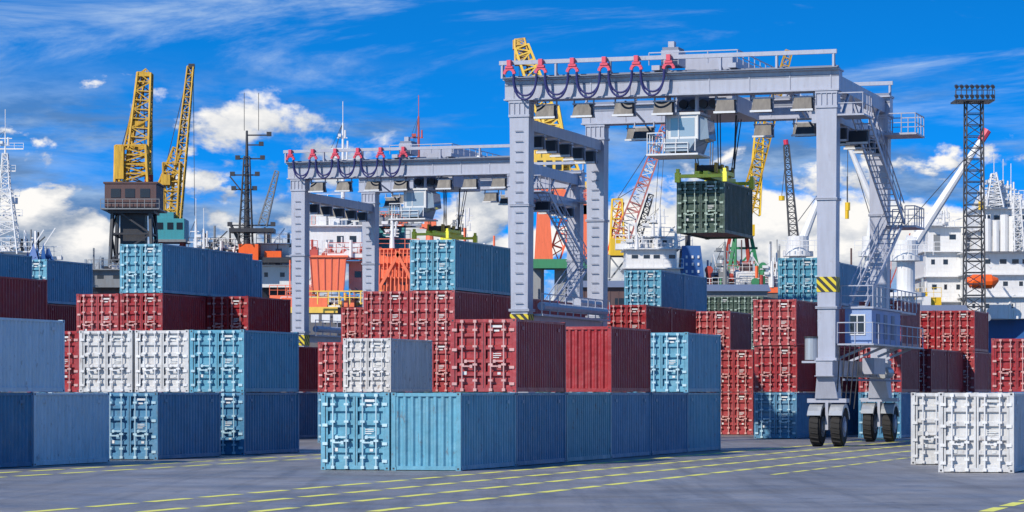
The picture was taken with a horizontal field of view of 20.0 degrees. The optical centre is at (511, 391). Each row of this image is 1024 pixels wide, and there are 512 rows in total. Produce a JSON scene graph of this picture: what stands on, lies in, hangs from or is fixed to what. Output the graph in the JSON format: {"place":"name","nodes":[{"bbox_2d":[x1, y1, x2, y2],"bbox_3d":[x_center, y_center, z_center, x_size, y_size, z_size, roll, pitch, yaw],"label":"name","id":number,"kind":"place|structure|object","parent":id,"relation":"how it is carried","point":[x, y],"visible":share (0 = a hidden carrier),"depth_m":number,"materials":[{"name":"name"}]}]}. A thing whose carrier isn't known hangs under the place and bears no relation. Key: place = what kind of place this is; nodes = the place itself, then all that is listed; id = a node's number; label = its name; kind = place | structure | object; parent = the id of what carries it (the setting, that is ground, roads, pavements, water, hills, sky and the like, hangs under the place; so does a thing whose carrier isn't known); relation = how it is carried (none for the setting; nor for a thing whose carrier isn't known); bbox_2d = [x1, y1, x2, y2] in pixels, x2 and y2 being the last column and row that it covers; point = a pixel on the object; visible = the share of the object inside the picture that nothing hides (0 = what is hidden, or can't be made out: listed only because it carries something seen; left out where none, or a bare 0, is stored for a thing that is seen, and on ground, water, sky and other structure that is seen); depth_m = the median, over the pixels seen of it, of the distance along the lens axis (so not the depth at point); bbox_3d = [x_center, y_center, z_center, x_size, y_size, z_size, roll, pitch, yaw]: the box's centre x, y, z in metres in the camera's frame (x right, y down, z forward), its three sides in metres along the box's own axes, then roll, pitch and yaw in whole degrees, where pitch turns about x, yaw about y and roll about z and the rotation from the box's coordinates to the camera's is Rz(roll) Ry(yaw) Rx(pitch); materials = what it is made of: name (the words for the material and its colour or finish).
{"place":"outdoors","nodes":[
{"label":"outdoors","id":0,"kind":"place"},
{"bbox_2d":[0,434,1023,511],"bbox_3d":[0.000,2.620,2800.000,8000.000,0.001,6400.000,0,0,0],"label":"ground","id":1,"kind":"structure","parent":0,"point":[894,483],"depth_m":82.17,"materials":[{"name":"grey asphalt"}]},
{"bbox_2d":[0,392,33,466],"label":"shipping container","id":2,"kind":"object","parent":1,"relation":"on","point":[16,429],"visible":1,"depth_m":100.79,"materials":[{"name":"blue metal"}]},
{"bbox_2d":[0,317,64,391],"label":"shipping container","id":3,"kind":"object","parent":2,"relation":"on","point":[32,355],"visible":1,"depth_m":102.10,"materials":[{"name":"metal"}]},
{"bbox_2d":[33,392,109,465],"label":"shipping container","id":4,"kind":"object","parent":1,"relation":"on","point":[70,428],"visible":0.81,"depth_m":104.75,"materials":[{"name":"metal"}]},
{"bbox_2d":[100,68,166,266],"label":"harbor crane","id":5,"kind":"object","parent":1,"relation":"on","point":[133,208],"visible":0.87,"depth_m":328.76,"materials":[{"name":"metal"}]},
{"bbox_2d":[100,392,220,459],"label":"shipping container","id":6,"kind":"object","parent":1,"relation":"on","point":[159,425],"visible":0.86,"depth_m":112.56,"materials":[{"name":"blue metal"}]},
{"bbox_2d":[153,64,194,245],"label":"harbor crane","id":7,"kind":"object","parent":1,"relation":"on","point":[173,227],"visible":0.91,"depth_m":344.38,"materials":[{"name":"yellow metal"}]},
{"bbox_2d":[190,392,298,454],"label":"shipping container","id":8,"kind":"object","parent":1,"relation":"on","point":[258,423],"visible":0.59,"depth_m":121.58,"materials":[{"name":"blue metal"}]},
{"bbox_2d":[190,329,298,391],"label":"shipping container","id":9,"kind":"object","parent":8,"relation":"on","point":[242,360],"visible":1,"depth_m":120.64,"materials":[{"name":"blue metal"}]},
{"bbox_2d":[253,392,330,437],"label":"shipping container","id":10,"kind":"object","parent":1,"relation":"on","point":[308,414],"visible":0.23,"depth_m":165.09,"materials":[{"name":"blue metal"}]},
{"bbox_2d":[299,347,317,391],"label":"shipping container","id":11,"kind":"object","parent":10,"relation":"on","point":[308,369],"visible":0.16,"depth_m":165.07,"materials":[{"name":"red metal"}]},
{"bbox_2d":[318,392,401,441],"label":"shipping container","id":12,"kind":"object","parent":1,"relation":"on","point":[319,416],"visible":0.08,"depth_m":150.03,"materials":[{"name":"blue metal"}]},
{"bbox_2d":[318,342,342,391],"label":"shipping container","id":13,"kind":"object","parent":12,"relation":"on","point":[330,366],"visible":0.43,"depth_m":149.92,"materials":[{"name":"red metal"}]},
{"bbox_2d":[321,392,447,469],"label":"shipping container","id":14,"kind":"object","parent":1,"relation":"on","point":[355,430],"visible":0.69,"depth_m":97.20,"materials":[{"name":"blue metal"}]},
{"bbox_2d":[283,137,586,346],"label":"gantry crane","id":15,"kind":"object","parent":1,"relation":"on","point":[425,176],"visible":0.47,"depth_m":196.59,"materials":[{"name":"paint"}]},
{"bbox_2d":[391,392,515,470],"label":"shipping container","id":16,"kind":"object","parent":1,"relation":"on","point":[451,431],"visible":1,"depth_m":96.67,"materials":[{"name":"blue metal"}]},
{"bbox_2d":[455,392,565,465],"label":"shipping container","id":17,"kind":"object","parent":1,"relation":"on","point":[540,428],"visible":0.34,"depth_m":104.62,"materials":[{"name":"blue metal"}]},
{"bbox_2d":[450,318,565,391],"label":"shipping container","id":18,"kind":"object","parent":17,"relation":"on","point":[505,355],"visible":1,"depth_m":102.55,"materials":[{"name":"red metal"}]},
{"bbox_2d":[0,437,1023,511],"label":"lane marking","id":19,"kind":"object","parent":1,"relation":"on","point":[992,509],"visible":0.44,"depth_m":82.91,"materials":[{"name":"yellow paint"}]},
{"bbox_2d":[508,392,611,461],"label":"shipping container","id":20,"kind":"object","parent":1,"relation":"on","point":[588,426],"visible":0.33,"depth_m":110.49,"materials":[{"name":"blue metal"}]},
{"bbox_2d":[556,392,650,458],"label":"shipping container","id":21,"kind":"object","parent":1,"relation":"on","point":[631,424],"visible":0.52,"depth_m":116.54,"materials":[{"name":"blue metal"}]},
{"bbox_2d":[566,326,650,391],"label":"shipping container","id":22,"kind":"object","parent":21,"relation":"on","point":[607,359],"visible":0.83,"depth_m":114.10,"materials":[{"name":"red metal"}]},
{"bbox_2d":[608,124,664,280],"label":"harbor crane","id":23,"kind":"object","parent":1,"relation":"on","point":[613,252],"visible":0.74,"depth_m":359.32,"materials":[{"name":"yellow paint"}]},
{"bbox_2d":[598,392,687,454],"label":"shipping container","id":24,"kind":"object","parent":1,"relation":"on","point":[669,423],"visible":0.38,"depth_m":122.16,"materials":[{"name":"blue metal"}]},
{"bbox_2d":[637,392,720,451],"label":"shipping container","id":25,"kind":"object","parent":1,"relation":"on","point":[704,421],"visible":0.5,"depth_m":128.20,"materials":[{"name":"blue metal"}]},
{"bbox_2d":[651,332,720,391],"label":"shipping container","id":26,"kind":"object","parent":25,"relation":"on","point":[685,362],"visible":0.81,"depth_m":125.77,"materials":[{"name":"blue metal"}]},
{"bbox_2d":[499,41,924,446],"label":"gantry crane","id":27,"kind":"object","parent":1,"relation":"on","point":[707,91],"visible":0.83,"depth_m":143.24,"materials":[{"name":"paint"}]},
{"bbox_2d":[677,180,752,239],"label":"shipping container","id":28,"kind":"object","parent":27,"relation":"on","point":[708,210],"visible":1,"depth_m":143.73,"materials":[{"name":"green metal"}]},
{"bbox_2d":[714,392,774,434],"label":"shipping container","id":29,"kind":"object","parent":1,"relation":"on","point":[737,412],"visible":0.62,"depth_m":177.38,"materials":[{"name":"red metal"}]},
{"bbox_2d":[721,350,753,391],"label":"shipping container","id":30,"kind":"object","parent":29,"relation":"on","point":[737,370],"visible":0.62,"depth_m":177.37,"materials":[{"name":"red metal"}]},
{"bbox_2d":[754,392,818,438],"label":"shipping container","id":31,"kind":"object","parent":1,"relation":"on","point":[780,415],"visible":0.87,"depth_m":162.60,"materials":[{"name":"blue metal"}]},
{"bbox_2d":[754,346,816,391],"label":"shipping container","id":32,"kind":"object","parent":31,"relation":"on","point":[781,369],"visible":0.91,"depth_m":162.60,"materials":[{"name":"red metal"}]},
{"bbox_2d":[753,299,817,346],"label":"shipping container","id":33,"kind":"object","parent":32,"relation":"on","point":[787,322],"visible":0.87,"depth_m":162.56,"materials":[{"name":"red metal"}]},
{"bbox_2d":[839,392,857,434],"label":"shipping container","id":34,"kind":"object","parent":1,"relation":"on","point":[853,424],"visible":0.14,"depth_m":177.83,"materials":[{"name":"blue metal"}]},
{"bbox_2d":[840,349,858,391],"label":"shipping container","id":35,"kind":"object","parent":34,"relation":"on","point":[849,382],"visible":0.08,"depth_m":176.61,"materials":[{"name":"red metal"}]},
{"bbox_2d":[840,306,858,349],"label":"shipping container","id":36,"kind":"object","parent":35,"relation":"on","point":[842,325],"visible":0.09,"depth_m":174.69,"materials":[{"name":"red metal"}]},
{"bbox_2d":[840,262,858,306],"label":"shipping container","id":37,"kind":"object","parent":36,"relation":"on","point":[847,271],"visible":0.23,"depth_m":176.33,"materials":[{"name":"blue metal"}]},
{"bbox_2d":[858,392,919,437],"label":"shipping container","id":38,"kind":"object","parent":1,"relation":"on","point":[904,419],"visible":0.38,"depth_m":164.79,"materials":[{"name":"blue metal"}]},
{"bbox_2d":[859,347,919,391],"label":"shipping container","id":39,"kind":"object","parent":38,"relation":"on","point":[905,366],"visible":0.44,"depth_m":165.10,"materials":[{"name":"red metal"}]},
{"bbox_2d":[859,300,919,346],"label":"shipping container","id":40,"kind":"object","parent":39,"relation":"on","point":[910,320],"visible":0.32,"depth_m":166.31,"materials":[{"name":"red metal"}]},
{"bbox_2d":[911,392,1002,463],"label":"shipping container","id":41,"kind":"object","parent":1,"relation":"on","point":[924,428],"visible":0.4,"depth_m":104.70,"materials":[{"name":"white metal"}]},
{"bbox_2d":[938,393,1023,472],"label":"shipping container","id":42,"kind":"object","parent":1,"relation":"on","point":[980,432],"visible":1,"depth_m":94.17,"materials":[{"name":"white metal"}]},
{"bbox_2d":[0,0,1023,301],"label":"sky","id":43,"kind":"structure","parent":0,"point":[68,68],"materials":[{"name":"blue"}]},
{"bbox_2d":[513,38,586,301],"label":"harbor crane","id":44,"kind":"object","parent":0,"point":[543,259],"visible":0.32,"depth_m":298.81,"materials":[{"name":"yellow paint"}]},
{"bbox_2d":[707,284,770,296],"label":"quay warehouse","id":45,"kind":"structure","parent":0,"point":[730,290],"depth_m":262.00,"materials":[{"name":"grey metal"}]},
{"bbox_2d":[722,49,791,272],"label":"harbor crane","id":46,"kind":"object","parent":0,"point":[755,198],"visible":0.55,"depth_m":379.75,"materials":[{"name":"yellow paint"}]},
{"bbox_2d":[950,84,994,311],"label":"lighting tower","id":47,"kind":"structure","parent":0,"point":[971,101],"depth_m":269.19,"materials":[{"name":"metal"}]},
{"label":"water","id":48,"kind":"structure","parent":0,"visible":0},
{"bbox_2d":[0,109,62,259],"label":"cargo ship","id":49,"kind":"object","parent":48,"relation":"on","point":[20,250],"visible":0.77,"depth_m":299.99,"materials":[{"name":"metal"}]},
{"bbox_2d":[84,93,291,392],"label":"cargo ship","id":50,"kind":"object","parent":48,"relation":"on","point":[274,257],"visible":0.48,"depth_m":310.00,"materials":[{"name":"metal"}]},
{"bbox_2d":[269,95,494,392],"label":"cargo ship","id":51,"kind":"object","parent":48,"relation":"on","point":[335,244],"visible":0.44,"depth_m":291.00,"materials":[{"name":"orange paint"}]},
{"bbox_2d":[608,188,910,300],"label":"cargo ship","id":52,"kind":"object","parent":48,"relation":"on","point":[658,251],"visible":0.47,"depth_m":320.50,"materials":[{"name":"white paint"}]},
{"bbox_2d":[778,196,816,257],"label":"ship derrick","id":53,"kind":"object","parent":52,"relation":"on","point":[797,246],"visible":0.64,"depth_m":289.22,"materials":[{"name":"metal"}]},
{"bbox_2d":[779,139,848,257],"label":"ship derrick","id":54,"kind":"object","parent":52,"relation":"on","point":[781,197],"visible":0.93,"depth_m":291.69,"materials":[{"name":"metal"}]},
{"bbox_2d":[845,150,893,268],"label":"ship derrick","id":55,"kind":"object","parent":52,"relation":"on","point":[864,183],"visible":0.31,"depth_m":289.72,"materials":[{"name":"metal"}]},
{"bbox_2d":[890,167,1023,392],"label":"cargo ship","id":56,"kind":"object","parent":48,"relation":"on","point":[939,277],"visible":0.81,"depth_m":308.39,"materials":[{"name":"white paint"}]},
{"bbox_2d":[890,128,990,301],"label":"ship derrick","id":57,"kind":"object","parent":56,"relation":"on","point":[906,257],"visible":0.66,"depth_m":284.45,"materials":[{"name":"metal"}]},
{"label":"shipping container","id":58,"kind":"object","parent":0,"visible":0},
{"bbox_2d":[839,305,839,343],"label":"shipping container","id":59,"kind":"object","parent":58,"relation":"on","point":[839,325],"visible":0.05,"depth_m":173.64,"materials":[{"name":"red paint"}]},
{"bbox_2d":[778,257,839,304],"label":"shipping container","id":60,"kind":"object","parent":59,"relation":"on","point":[797,278],"visible":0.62,"depth_m":168.34,"materials":[{"name":"blue metal"}]},
{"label":"shipping container","id":61,"kind":"object","parent":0,"visible":0},
{"bbox_2d":[920,348,947,391],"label":"shipping container","id":62,"kind":"object","parent":61,"relation":"on","point":[933,370],"visible":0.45,"depth_m":173.52,"materials":[{"name":"metal"}]},
{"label":"shipping container","id":63,"kind":"object","parent":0,"visible":0},
{"bbox_2d":[963,351,988,391],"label":"shipping container","id":64,"kind":"object","parent":63,"relation":"on","point":[975,371],"visible":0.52,"depth_m":184.50,"materials":[{"name":"metal"}]},
{"bbox_2d":[936,310,988,351],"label":"shipping container","id":65,"kind":"object","parent":64,"relation":"on","point":[965,330],"visible":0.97,"depth_m":184.53,"materials":[{"name":"red metal"}]},
{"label":"shipping container","id":66,"kind":"object","parent":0,"visible":0},
{"bbox_2d":[920,310,935,348],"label":"shipping container","id":67,"kind":"object","parent":66,"relation":"on","point":[928,322],"visible":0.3,"depth_m":184.92,"materials":[{"name":"red metal"}]},
{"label":"shipping container","id":68,"kind":"object","parent":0,"visible":0},
{"bbox_2d":[948,350,962,391],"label":"shipping container","id":69,"kind":"object","parent":68,"relation":"on","point":[955,371],"visible":0.35,"depth_m":181.39,"materials":[{"name":"metal"}]},
{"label":"shipping container","id":70,"kind":"object","parent":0,"visible":0},
{"bbox_2d":[991,338,1023,391],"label":"shipping container","id":71,"kind":"object","parent":70,"relation":"on","point":[1007,365],"visible":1,"depth_m":139.90,"materials":[{"name":"red metal"}]},
{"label":"shipping container","id":72,"kind":"object","parent":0,"visible":0},
{"bbox_2d":[135,330,189,391],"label":"shipping container","id":73,"kind":"object","parent":72,"relation":"on","point":[162,360],"visible":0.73,"depth_m":121.09,"materials":[{"name":"white metal"}]},
{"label":"shipping container","id":74,"kind":"object","parent":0,"visible":0},
{"bbox_2d":[79,330,134,391],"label":"shipping container","id":75,"kind":"object","parent":74,"relation":"on","point":[106,361],"visible":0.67,"depth_m":121.79,"materials":[{"name":"white metal"}]},
{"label":"shipping container","id":76,"kind":"object","parent":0,"visible":0},
{"bbox_2d":[65,331,78,391],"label":"shipping container","id":77,"kind":"object","parent":76,"relation":"on","point":[71,361],"visible":0.18,"depth_m":122.35,"materials":[{"name":"red metal"}]},
{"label":"shipping container","id":78,"kind":"object","parent":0,"visible":0},
{"bbox_2d":[206,296,290,331],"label":"shipping container","id":79,"kind":"object","parent":78,"relation":"on","point":[246,313],"visible":0.64,"depth_m":157.39,"materials":[{"name":"red metal"}]},
{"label":"shipping container","id":80,"kind":"object","parent":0,"visible":0},
{"bbox_2d":[120,293,206,330],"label":"shipping container","id":81,"kind":"object","parent":80,"relation":"on","point":[150,311],"visible":0.6,"depth_m":152.73,"materials":[{"name":"red metal"}]},
{"bbox_2d":[120,243,208,295],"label":"shipping container","id":82,"kind":"object","parent":81,"relation":"on","point":[164,268],"visible":0.94,"depth_m":152.77,"materials":[{"name":"blue metal"}]},
{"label":"shipping container","id":83,"kind":"object","parent":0,"visible":0},
{"bbox_2d":[203,249,252,296],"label":"shipping container","id":84,"kind":"object","parent":83,"relation":"on","point":[230,273],"visible":0.41,"depth_m":160.73,"materials":[{"name":"blue metal"}]},
{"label":"shipping container","id":85,"kind":"object","parent":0,"visible":0},
{"bbox_2d":[76,293,119,330],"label":"shipping container","id":86,"kind":"object","parent":85,"relation":"on","point":[97,312],"visible":0.41,"depth_m":153.19,"materials":[{"name":"red metal"}]},
{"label":"shipping container","id":87,"kind":"object","parent":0,"visible":0},
{"bbox_2d":[0,276,47,319],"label":"shipping container","id":88,"kind":"object","parent":87,"relation":"on","point":[23,298],"visible":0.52,"depth_m":131.72,"materials":[{"name":"red metal"}]},
{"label":"shipping container","id":89,"kind":"object","parent":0,"visible":0},
{"bbox_2d":[0,253,31,278],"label":"shipping container","id":90,"kind":"object","parent":89,"relation":"on","point":[16,266],"visible":0.59,"depth_m":164.24,"materials":[{"name":"blue metal"}]},
{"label":"shipping container","id":91,"kind":"object","parent":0,"visible":0},
{"bbox_2d":[47,303,75,330],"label":"shipping container","id":92,"kind":"object","parent":91,"relation":"on","point":[67,313],"visible":0.12,"depth_m":172.39,"materials":[{"name":"red metal"}]},
{"bbox_2d":[32,259,92,305],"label":"shipping container","id":93,"kind":"object","parent":92,"relation":"on","point":[68,281],"visible":0.44,"depth_m":172.24,"materials":[{"name":"blue metal"}]},
{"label":"shipping container","id":94,"kind":"object","parent":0,"visible":0},
{"bbox_2d":[343,338,431,391],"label":"shipping container","id":95,"kind":"object","parent":94,"relation":"on","point":[384,365],"visible":1,"depth_m":139.49,"materials":[{"name":"metal"}]},
{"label":"shipping container","id":96,"kind":"object","parent":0,"visible":0},
{"bbox_2d":[432,342,449,391],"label":"shipping container","id":97,"kind":"object","parent":96,"relation":"on","point":[440,366],"visible":0.34,"depth_m":148.09,"materials":[{"name":"red metal"}]},
{"bbox_2d":[409,290,491,341],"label":"shipping container","id":98,"kind":"object","parent":97,"relation":"on","point":[432,314],"visible":0.84,"depth_m":148.41,"materials":[{"name":"red metal"}]},
{"bbox_2d":[410,239,491,293],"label":"shipping container","id":99,"kind":"object","parent":98,"relation":"on","point":[449,265],"visible":0.98,"depth_m":148.55,"materials":[{"name":"blue metal"}]},
{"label":"shipping container","id":100,"kind":"object","parent":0,"visible":0},
{"bbox_2d":[492,294,510,318],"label":"shipping container","id":101,"kind":"object","parent":100,"relation":"on","point":[501,305],"visible":0.12,"depth_m":155.21,"materials":[{"name":"red metal"}]},
{"bbox_2d":[492,245,510,295],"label":"shipping container","id":102,"kind":"object","parent":101,"relation":"on","point":[501,270],"visible":0.22,"depth_m":155.43,"materials":[{"name":"blue metal"}]},
{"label":"shipping container","id":103,"kind":"object","parent":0,"visible":0},
{"bbox_2d":[363,291,408,338],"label":"shipping container","id":104,"kind":"object","parent":103,"relation":"on","point":[385,314],"visible":0.56,"depth_m":148.96,"materials":[{"name":"red metal"}]},
{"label":"shipping container","id":105,"kind":"object","parent":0,"visible":0},
{"bbox_2d":[341,307,362,341],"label":"shipping container","id":106,"kind":"object","parent":105,"relation":"on","point":[351,322],"visible":0.21,"depth_m":177.61,"materials":[{"name":"red metal"}]},
{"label":"shipping container","id":107,"kind":"object","parent":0,"visible":0},
{"bbox_2d":[607,304,671,332],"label":"shipping container","id":108,"kind":"object","parent":107,"relation":"on","point":[656,319],"visible":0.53,"depth_m":172.69,"materials":[{"name":"red metal"}]},
{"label":"shipping container","id":109,"kind":"object","parent":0,"visible":0},
{"bbox_2d":[672,307,695,332],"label":"shipping container","id":110,"kind":"object","parent":109,"relation":"on","point":[683,320],"visible":0.27,"depth_m":180.65,"materials":[{"name":"red metal"}]},
{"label":"shipping container","id":111,"kind":"object","parent":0,"visible":0},
{"bbox_2d":[624,270,684,308],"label":"shipping container","id":112,"kind":"object","parent":111,"relation":"on","point":[661,288],"visible":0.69,"depth_m":185.83,"materials":[{"name":"blue metal"}]},
{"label":"shipping container","id":113,"kind":"object","parent":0,"visible":0},
{"bbox_2d":[685,274,706,310],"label":"shipping container","id":114,"kind":"object","parent":113,"relation":"on","point":[696,293],"visible":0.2,"depth_m":193.82,"materials":[{"name":"blue metal"}]},
{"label":"shipping container","id":115,"kind":"object","parent":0,"visible":0},
{"bbox_2d":[696,311,751,349],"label":"shipping container","id":116,"kind":"object","parent":115,"relation":"on","point":[733,329],"visible":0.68,"depth_m":186.20,"materials":[{"name":"red metal"}]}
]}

